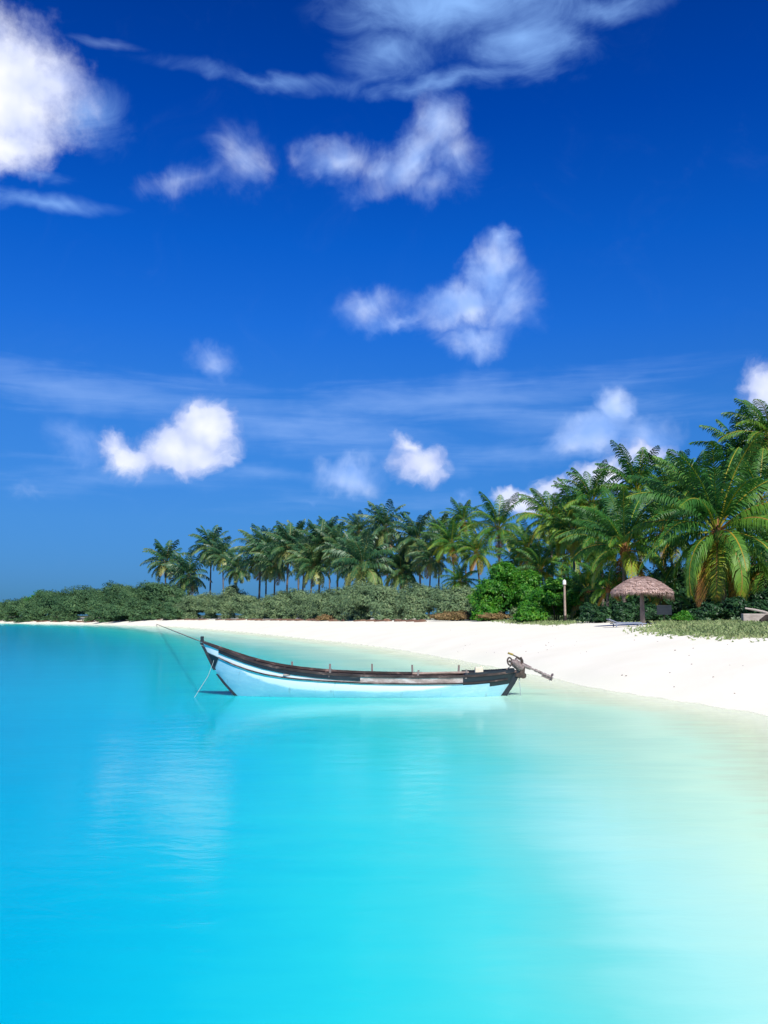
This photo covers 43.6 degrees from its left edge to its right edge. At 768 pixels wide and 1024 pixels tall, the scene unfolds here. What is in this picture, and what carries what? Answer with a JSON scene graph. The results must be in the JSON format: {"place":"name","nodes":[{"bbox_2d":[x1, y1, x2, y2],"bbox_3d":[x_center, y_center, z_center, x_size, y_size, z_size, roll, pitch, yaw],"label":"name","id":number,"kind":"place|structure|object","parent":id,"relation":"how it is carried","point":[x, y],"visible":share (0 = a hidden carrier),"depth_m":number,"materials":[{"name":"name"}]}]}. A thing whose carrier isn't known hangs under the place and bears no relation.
{"place":"outdoors","nodes":[
{"label":"outdoors","id":0,"kind":"place"},
{"bbox_2d":[17,590,41,614],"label":"leafy tree","id":1,"kind":"object","parent":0,"point":[27,597],"visible":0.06,"depth_m":329.01,"materials":[{"name":"green plant"}]},
{"bbox_2d":[0,623,767,1023],"bbox_3d":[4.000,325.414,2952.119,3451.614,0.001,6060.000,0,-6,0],"label":"water","id":2,"kind":"structure","parent":0,"point":[178,845],"depth_m":7.90,"materials":[{"name":"blue liquid"}]},
{"bbox_2d":[200,636,553,697],"bbox_3d":[-0.185,3.951,23.459,8.662,1.815,1.647,0,-6,0],"label":"fishing boat","id":3,"kind":"object","parent":2,"relation":"on","point":[239,674],"visible":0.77,"depth_m":22.91,"materials":[{"name":"paint"}]},
{"bbox_2d":[412,671,468,674],"bbox_3d":[1.410,4.016,23.935,1.402,0.085,0.065,0,-6,2],"label":"bamboo pole","id":4,"kind":"object","parent":3,"relation":"on","point":[457,672],"visible":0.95,"depth_m":23.92,"materials":[{"name":"brown wood"}]},
{"bbox_2d":[474,666,482,671],"bbox_3d":[2.308,3.833,23.351,0.206,0.175,0.167,0,-6,0],"label":"jerrycan","id":5,"kind":"object","parent":3,"relation":"on","point":[479,669],"visible":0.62,"depth_m":23.27,"materials":[{"name":"beige plastic"}]},
{"bbox_2d":[0,614,767,742],"bbox_3d":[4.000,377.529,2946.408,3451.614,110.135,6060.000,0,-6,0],"label":"beach","id":6,"kind":"structure","parent":0,"point":[708,678],"depth_m":33.85,"materials":[{"name":"white sand"}]},
{"bbox_2d":[0,580,200,622],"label":"thicket","id":7,"kind":"object","parent":6,"relation":"on","point":[115,601],"visible":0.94,"depth_m":270.71,"materials":[{"name":"green plant"}]},
{"bbox_2d":[140,539,189,582],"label":"coconut palm","id":8,"kind":"object","parent":6,"relation":"on","point":[162,555],"visible":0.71,"depth_m":274.71,"materials":[{"name":"green plant"}]},
{"bbox_2d":[157,624,200,641],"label":"mooring rope","id":9,"kind":"object","parent":6,"relation":"on","point":[180,633],"visible":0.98,"depth_m":39.77,"materials":[{"name":"beige fabric"}]},
{"bbox_2d":[161,550,212,594],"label":"coconut palm","id":10,"kind":"object","parent":6,"relation":"on","point":[189,581],"visible":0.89,"depth_m":262.33,"materials":[{"name":"green plant"}]},
{"bbox_2d":[189,525,231,594],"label":"coconut palm","id":11,"kind":"object","parent":6,"relation":"on","point":[215,535],"visible":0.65,"depth_m":249.21,"materials":[{"name":"green plant"}]},
{"bbox_2d":[10,619,426,621],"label":"driftwood wrack","id":12,"kind":"object","parent":6,"relation":"on","point":[401,620],"visible":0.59,"depth_m":145.47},
{"bbox_2d":[202,536,238,593],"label":"coconut palm","id":13,"kind":"object","parent":6,"relation":"on","point":[221,548],"visible":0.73,"depth_m":242.75,"materials":[{"name":"green plant"}]},
{"bbox_2d":[221,584,239,613],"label":"bush","id":14,"kind":"object","parent":6,"relation":"on","point":[234,587],"visible":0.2,"depth_m":222.71,"materials":[{"name":"green plant"}]},
{"bbox_2d":[140,587,324,619],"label":"thicket","id":15,"kind":"object","parent":6,"relation":"on","point":[229,604],"visible":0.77,"depth_m":202.18,"materials":[{"name":"green plant"}]},
{"bbox_2d":[218,550,253,584],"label":"coconut palm","id":16,"kind":"object","parent":6,"relation":"on","point":[235,574],"visible":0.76,"depth_m":232.02,"materials":[{"name":"green plant"}]},
{"bbox_2d":[228,524,277,598],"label":"coconut palm","id":17,"kind":"object","parent":6,"relation":"on","point":[250,564],"visible":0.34,"depth_m":213.70,"materials":[{"name":"green plant"}]},
{"bbox_2d":[244,525,279,596],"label":"coconut palm","id":18,"kind":"object","parent":6,"relation":"on","point":[261,536],"visible":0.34,"depth_m":207.43,"materials":[{"name":"green plant"}]},
{"bbox_2d":[249,539,293,593],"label":"coconut palm","id":19,"kind":"object","parent":6,"relation":"on","point":[273,571],"visible":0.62,"depth_m":200.15,"materials":[{"name":"green plant"}]},
{"bbox_2d":[261,521,305,591],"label":"coconut palm","id":20,"kind":"object","parent":6,"relation":"on","point":[278,549],"visible":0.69,"depth_m":190.57,"materials":[{"name":"green plant"}]},
{"bbox_2d":[274,519,310,617],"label":"coconut palm","id":21,"kind":"object","parent":6,"relation":"on","point":[306,529],"visible":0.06,"depth_m":204.75,"materials":[{"name":"green plant"}]},
{"bbox_2d":[281,531,313,590],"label":"coconut palm","id":22,"kind":"object","parent":6,"relation":"on","point":[292,554],"visible":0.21,"depth_m":188.58,"materials":[{"name":"green plant"}]},
{"bbox_2d":[283,539,332,591],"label":"coconut palm","id":23,"kind":"object","parent":6,"relation":"on","point":[312,570],"visible":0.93,"depth_m":176.85,"materials":[{"name":"green plant"}]},
{"bbox_2d":[293,519,343,594],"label":"coconut palm","id":24,"kind":"object","parent":6,"relation":"on","point":[316,536],"visible":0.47,"depth_m":179.47,"materials":[{"name":"green plant"}]},
{"bbox_2d":[315,614,333,620],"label":"dry bush","id":25,"kind":"object","parent":6,"relation":"on","point":[323,617],"visible":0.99,"depth_m":126.52,"materials":[{"name":"brown plant"}]},
{"bbox_2d":[308,516,346,588],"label":"coconut palm","id":26,"kind":"object","parent":6,"relation":"on","point":[330,520],"visible":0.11,"depth_m":199.97,"materials":[{"name":"green plant"}]},
{"bbox_2d":[312,522,358,588],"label":"coconut palm","id":27,"kind":"object","parent":6,"relation":"on","point":[331,538],"visible":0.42,"depth_m":175.75,"materials":[{"name":"green plant"}]},
{"bbox_2d":[322,533,361,579],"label":"coconut palm","id":28,"kind":"object","parent":6,"relation":"on","point":[333,555],"visible":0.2,"depth_m":169.41,"materials":[{"name":"green plant"}]},
{"bbox_2d":[336,511,374,540],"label":"coconut palm","id":29,"kind":"object","parent":6,"relation":"on","point":[356,531],"visible":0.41,"depth_m":181.95,"materials":[{"name":"green plant"}]},
{"bbox_2d":[322,529,399,586],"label":"coconut palm","id":30,"kind":"object","parent":6,"relation":"on","point":[361,571],"visible":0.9,"depth_m":148.96,"materials":[{"name":"green plant"}]},
{"bbox_2d":[354,535,397,612],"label":"coconut palm","id":31,"kind":"object","parent":6,"relation":"on","point":[381,557],"visible":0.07,"depth_m":167.28,"materials":[{"name":"green plant"}]},
{"bbox_2d":[356,499,409,586],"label":"coconut palm","id":32,"kind":"object","parent":6,"relation":"on","point":[383,520],"visible":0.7,"depth_m":159.78,"materials":[{"name":"green plant"}]},
{"bbox_2d":[377,548,423,617],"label":"coconut palm","id":33,"kind":"object","parent":6,"relation":"on","point":[405,577],"visible":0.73,"depth_m":150.98,"materials":[{"name":"green plant"}]},
{"bbox_2d":[385,537,423,573],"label":"coconut palm","id":34,"kind":"object","parent":6,"relation":"on","point":[394,548],"visible":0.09,"depth_m":157.29,"materials":[{"name":"green plant"}]},
{"bbox_2d":[386,510,442,585],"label":"coconut palm","id":35,"kind":"object","parent":6,"relation":"on","point":[417,528],"visible":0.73,"depth_m":149.76,"materials":[{"name":"green plant"}]},
{"bbox_2d":[405,534,451,614],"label":"coconut palm","id":36,"kind":"object","parent":6,"relation":"on","point":[430,565],"visible":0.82,"depth_m":145.40,"materials":[{"name":"green plant"}]},
{"bbox_2d":[282,580,578,620],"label":"thicket","id":37,"kind":"object","parent":6,"relation":"on","point":[414,601],"visible":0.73,"depth_m":112.77,"materials":[{"name":"green plant"}]},
{"bbox_2d":[422,514,457,588],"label":"coconut palm","id":38,"kind":"object","parent":6,"relation":"on","point":[432,519],"visible":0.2,"depth_m":155.78,"materials":[{"name":"green plant"}]},
{"bbox_2d":[420,513,476,574],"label":"coconut palm","id":39,"kind":"object","parent":6,"relation":"on","point":[451,535],"visible":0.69,"depth_m":139.75,"materials":[{"name":"green plant"}]},
{"bbox_2d":[429,610,472,620],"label":"dry bush","id":40,"kind":"object","parent":6,"relation":"on","point":[460,615],"visible":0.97,"depth_m":89.87,"materials":[{"name":"brown plant"}]},
{"bbox_2d":[437,561,479,588],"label":"coconut palm","id":41,"kind":"object","parent":6,"relation":"on","point":[458,575],"visible":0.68,"depth_m":129.48,"materials":[{"name":"green plant"}]},
{"bbox_2d":[439,497,485,586],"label":"coconut palm","id":42,"kind":"object","parent":6,"relation":"on","point":[464,511],"visible":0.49,"depth_m":146.32,"materials":[{"name":"green plant"}]},
{"bbox_2d":[443,522,506,583],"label":"coconut palm","id":43,"kind":"object","parent":6,"relation":"on","point":[476,556],"visible":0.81,"depth_m":135.59,"materials":[{"name":"green plant"}]},
{"bbox_2d":[470,602,497,620],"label":"bush","id":44,"kind":"object","parent":6,"relation":"on","point":[487,607],"visible":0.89,"depth_m":82.71,"materials":[{"name":"green plant"}]},
{"bbox_2d":[476,611,512,620],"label":"dry bush","id":45,"kind":"object","parent":6,"relation":"on","point":[497,616],"visible":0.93,"depth_m":82.29,"materials":[{"name":"brown plant"}]},
{"bbox_2d":[458,491,535,561],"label":"coconut palm","id":46,"kind":"object","parent":6,"relation":"on","point":[495,518],"visible":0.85,"depth_m":121.94,"materials":[{"name":"green plant"}]},
{"bbox_2d":[491,534,537,572],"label":"coconut palm","id":47,"kind":"object","parent":6,"relation":"on","point":[506,553],"visible":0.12,"depth_m":115.55,"materials":[{"name":"green plant"}]},
{"bbox_2d":[494,519,547,569],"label":"coconut palm","id":48,"kind":"object","parent":6,"relation":"on","point":[518,543],"visible":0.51,"depth_m":111.90,"materials":[{"name":"green plant"}]},
{"bbox_2d":[512,601,550,621],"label":"bush","id":49,"kind":"object","parent":6,"relation":"on","point":[526,611],"visible":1,"depth_m":70.91,"materials":[{"name":"green plant"}]},
{"bbox_2d":[515,539,569,585],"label":"coconut palm","id":50,"kind":"object","parent":6,"relation":"on","point":[542,561],"visible":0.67,"depth_m":103.52,"materials":[{"name":"green plant"}]},
{"bbox_2d":[516,488,586,577],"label":"coconut palm","id":51,"kind":"object","parent":6,"relation":"on","point":[544,508],"visible":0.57,"depth_m":103.87,"materials":[{"name":"green plant"}]},
{"bbox_2d":[523,516,596,583],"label":"coconut palm","id":52,"kind":"object","parent":6,"relation":"on","point":[564,560],"visible":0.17,"depth_m":104.99,"materials":[{"name":"green plant"}]},
{"bbox_2d":[563,580,566,620],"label":"garden post","id":53,"kind":"object","parent":6,"relation":"on","point":[564,584],"visible":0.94,"depth_m":68.16,"materials":[{"name":"brown wood"}]},
{"bbox_2d":[540,477,591,567],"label":"coconut palm","id":54,"kind":"object","parent":6,"relation":"on","point":[567,493],"visible":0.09,"depth_m":112.43,"materials":[{"name":"green plant"}]},
{"bbox_2d":[536,495,597,570],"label":"coconut palm","id":55,"kind":"object","parent":6,"relation":"on","point":[572,548],"visible":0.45,"depth_m":95.93,"materials":[{"name":"green plant"}]},
{"bbox_2d":[551,551,617,617],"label":"coconut palm","id":56,"kind":"object","parent":6,"relation":"on","point":[578,586],"visible":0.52,"depth_m":73.47,"materials":[{"name":"green plant"}]},
{"bbox_2d":[579,602,608,622],"bbox_3d":[13.643,6.607,62.785,2.114,1.523,2.467,0,-6,0],"label":"bush","id":57,"kind":"object","parent":6,"relation":"on","point":[586,609],"visible":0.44,"depth_m":62.24,"materials":[{"name":"green plant"}]},
{"bbox_2d":[559,506,640,606],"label":"coconut palm","id":58,"kind":"object","parent":6,"relation":"on","point":[584,517],"visible":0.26,"depth_m":80.00,"materials":[{"name":"green plant"}]},
{"bbox_2d":[589,606,613,622],"bbox_3d":[14.163,6.601,61.539,2.233,1.277,2.457,0,-6,0],"label":"bush","id":59,"kind":"object","parent":6,"relation":"on","point":[602,614],"visible":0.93,"depth_m":60.87,"materials":[{"name":"green plant"}]},
{"bbox_2d":[576,552,641,606],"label":"coconut palm","id":60,"kind":"object","parent":6,"relation":"on","point":[606,590],"visible":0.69,"depth_m":67.67,"materials":[{"name":"green plant"}]},
{"bbox_2d":[555,486,691,602],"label":"coconut palm","id":61,"kind":"object","parent":6,"relation":"on","point":[613,532],"visible":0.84,"depth_m":66.62,"materials":[{"name":"green plant"}]},
{"bbox_2d":[610,600,638,621],"bbox_3d":[15.215,6.325,60.678,1.922,1.590,2.269,0,-6,0],"label":"bush","id":62,"kind":"object","parent":6,"relation":"on","point":[622,611],"visible":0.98,"depth_m":59.96,"materials":[{"name":"green plant"}]},
{"bbox_2d":[606,619,646,626],"bbox_3d":[12.654,5.790,50.167,1.966,0.432,0.650,0,-6,-2],"label":"sunlounger","id":63,"kind":"object","parent":6,"relation":"on","point":[616,623],"visible":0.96,"depth_m":49.88,"materials":[{"name":"fabric"}]},
{"bbox_2d":[610,576,674,624],"bbox_3d":[13.926,4.791,51.786,3.427,2.670,3.424,0,-6,0],"label":"thatched parasol","id":64,"kind":"object","parent":6,"relation":"on","point":[641,586],"visible":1,"depth_m":51.05,"materials":[{"name":"beige wicker"}]},
{"bbox_2d":[623,449,695,564],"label":"coconut palm","id":65,"kind":"object","parent":6,"relation":"on","point":[658,473],"visible":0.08,"depth_m":92.29,"materials":[{"name":"green plant"}]},
{"bbox_2d":[0,0,767,615],"label":"sky","id":66,"kind":"structure","parent":0,"point":[263,262],"materials":[{"name":"blue"}]},
{"bbox_2d":[462,619,767,641],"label":"grass","id":67,"kind":"structure","parent":0,"point":[726,629],"depth_m":41.91,"materials":[{"name":"green plant"}]},
{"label":"lawn soil","id":68,"kind":"structure","parent":0,"visible":0},
{"bbox_2d":[466,558,541,612],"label":"bush","id":69,"kind":"object","parent":68,"relation":"on","point":[507,585],"visible":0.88,"depth_m":86.15,"materials":[{"name":"green plant"}]},
{"bbox_2d":[516,577,595,619],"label":"bush","id":70,"kind":"object","parent":68,"relation":"on","point":[549,594],"visible":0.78,"depth_m":74.16,"materials":[{"name":"green plant"}]},
{"bbox_2d":[551,459,628,526],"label":"coconut palm","id":71,"kind":"object","parent":68,"relation":"on","point":[579,497],"visible":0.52,"depth_m":92.30,"materials":[{"name":"green plant"}]},
{"bbox_2d":[588,440,680,569],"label":"coconut palm","id":72,"kind":"object","parent":68,"relation":"on","point":[637,470],"visible":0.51,"depth_m":86.21,"materials":[{"name":"green plant"}]},
{"bbox_2d":[636,602,670,620],"bbox_3d":[16.534,6.316,59.704,2.127,1.364,2.470,2,-6,-14],"label":"bush","id":73,"kind":"object","parent":68,"relation":"on","point":[651,611],"visible":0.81,"depth_m":58.80,"materials":[{"name":"green plant"}]},
{"bbox_2d":[543,564,767,616],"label":"undergrowth","id":74,"kind":"object","parent":68,"relation":"on","point":[678,606],"visible":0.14,"depth_m":75.06,"materials":[{"name":"green plant"}]},
{"bbox_2d":[625,561,695,616],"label":"coconut palm","id":75,"kind":"object","parent":68,"relation":"on","point":[658,599],"visible":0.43,"depth_m":65.53,"materials":[{"name":"green plant"}]},
{"bbox_2d":[657,605,671,620],"bbox_3d":[16.842,6.159,57.696,0.900,1.115,0.087,0,-6,0],"label":"dark board","id":76,"kind":"object","parent":68,"relation":"on","point":[664,610],"visible":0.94,"depth_m":57.68,"materials":[{"name":"grey wood"}]},
{"bbox_2d":[622,479,708,582],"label":"coconut palm","id":77,"kind":"object","parent":68,"relation":"on","point":[659,510],"visible":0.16,"depth_m":77.80,"materials":[{"name":"green plant"}]},
{"bbox_2d":[670,610,693,620],"bbox_3d":[17.543,6.194,56.581,1.328,0.885,1.350,0,-6,0],"label":"bush","id":78,"kind":"object","parent":68,"relation":"on","point":[684,615],"visible":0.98,"depth_m":56.19,"materials":[{"name":"green plant"}]},
{"bbox_2d":[641,449,728,525],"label":"coconut palm","id":79,"kind":"object","parent":68,"relation":"on","point":[698,463],"visible":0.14,"depth_m":82.38,"materials":[{"name":"green plant"}]},
{"bbox_2d":[617,430,767,606],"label":"coconut palm","id":80,"kind":"object","parent":68,"relation":"on","point":[719,553],"visible":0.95,"depth_m":61.14,"materials":[{"name":"green plant"}]},
{"bbox_2d":[686,601,723,620],"bbox_3d":[19.082,6.040,57.619,2.432,1.420,2.607,0,-6,0],"label":"bush","id":81,"kind":"object","parent":68,"relation":"on","point":[710,611],"visible":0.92,"depth_m":56.70,"materials":[{"name":"green plant"}]},
{"bbox_2d":[689,405,767,563],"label":"coconut palm","id":82,"kind":"object","parent":68,"relation":"on","point":[732,441],"visible":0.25,"depth_m":84.91,"materials":[{"name":"green plant"}]},
{"bbox_2d":[717,595,749,619],"bbox_3d":[21.255,5.868,57.847,2.483,1.716,3.160,0,-6,0],"label":"bush","id":83,"kind":"object","parent":68,"relation":"on","point":[733,606],"visible":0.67,"depth_m":57.02,"materials":[{"name":"green plant"}]},
{"bbox_2d":[702,443,767,534],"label":"coconut palm","id":84,"kind":"object","parent":68,"relation":"on","point":[753,472],"visible":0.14,"depth_m":76.28,"materials":[{"name":"green plant"}]},
{"bbox_2d":[717,398,767,472],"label":"coconut palm","id":85,"kind":"object","parent":68,"relation":"on","point":[760,423],"visible":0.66,"depth_m":81.15,"materials":[{"name":"green plant"}]},
{"bbox_2d":[722,489,767,598],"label":"coconut palm","id":86,"kind":"object","parent":68,"relation":"on","point":[756,572],"visible":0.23,"depth_m":67.70,"materials":[{"name":"green plant"}]},
{"bbox_2d":[739,597,767,616],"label":"bush","id":87,"kind":"object","parent":68,"relation":"on","point":[759,604],"visible":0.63,"depth_m":55.26,"materials":[{"name":"green plant"}]},
{"bbox_2d":[741,614,765,620],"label":"stone block","id":88,"kind":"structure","parent":68,"relation":"on","point":[748,617],"depth_m":49.53,"materials":[{"name":"beige stone"}]},
{"bbox_2d":[745,607,767,613],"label":"driftwood log","id":89,"kind":"object","parent":68,"relation":"on","point":[761,611],"visible":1,"depth_m":50.11,"materials":[{"name":"beige wood"}]},
{"bbox_2d":[759,614,767,621],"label":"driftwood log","id":90,"kind":"object","parent":68,"relation":"on","point":[764,618],"visible":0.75,"depth_m":47.12,"materials":[{"name":"brown wood"}]}
]}

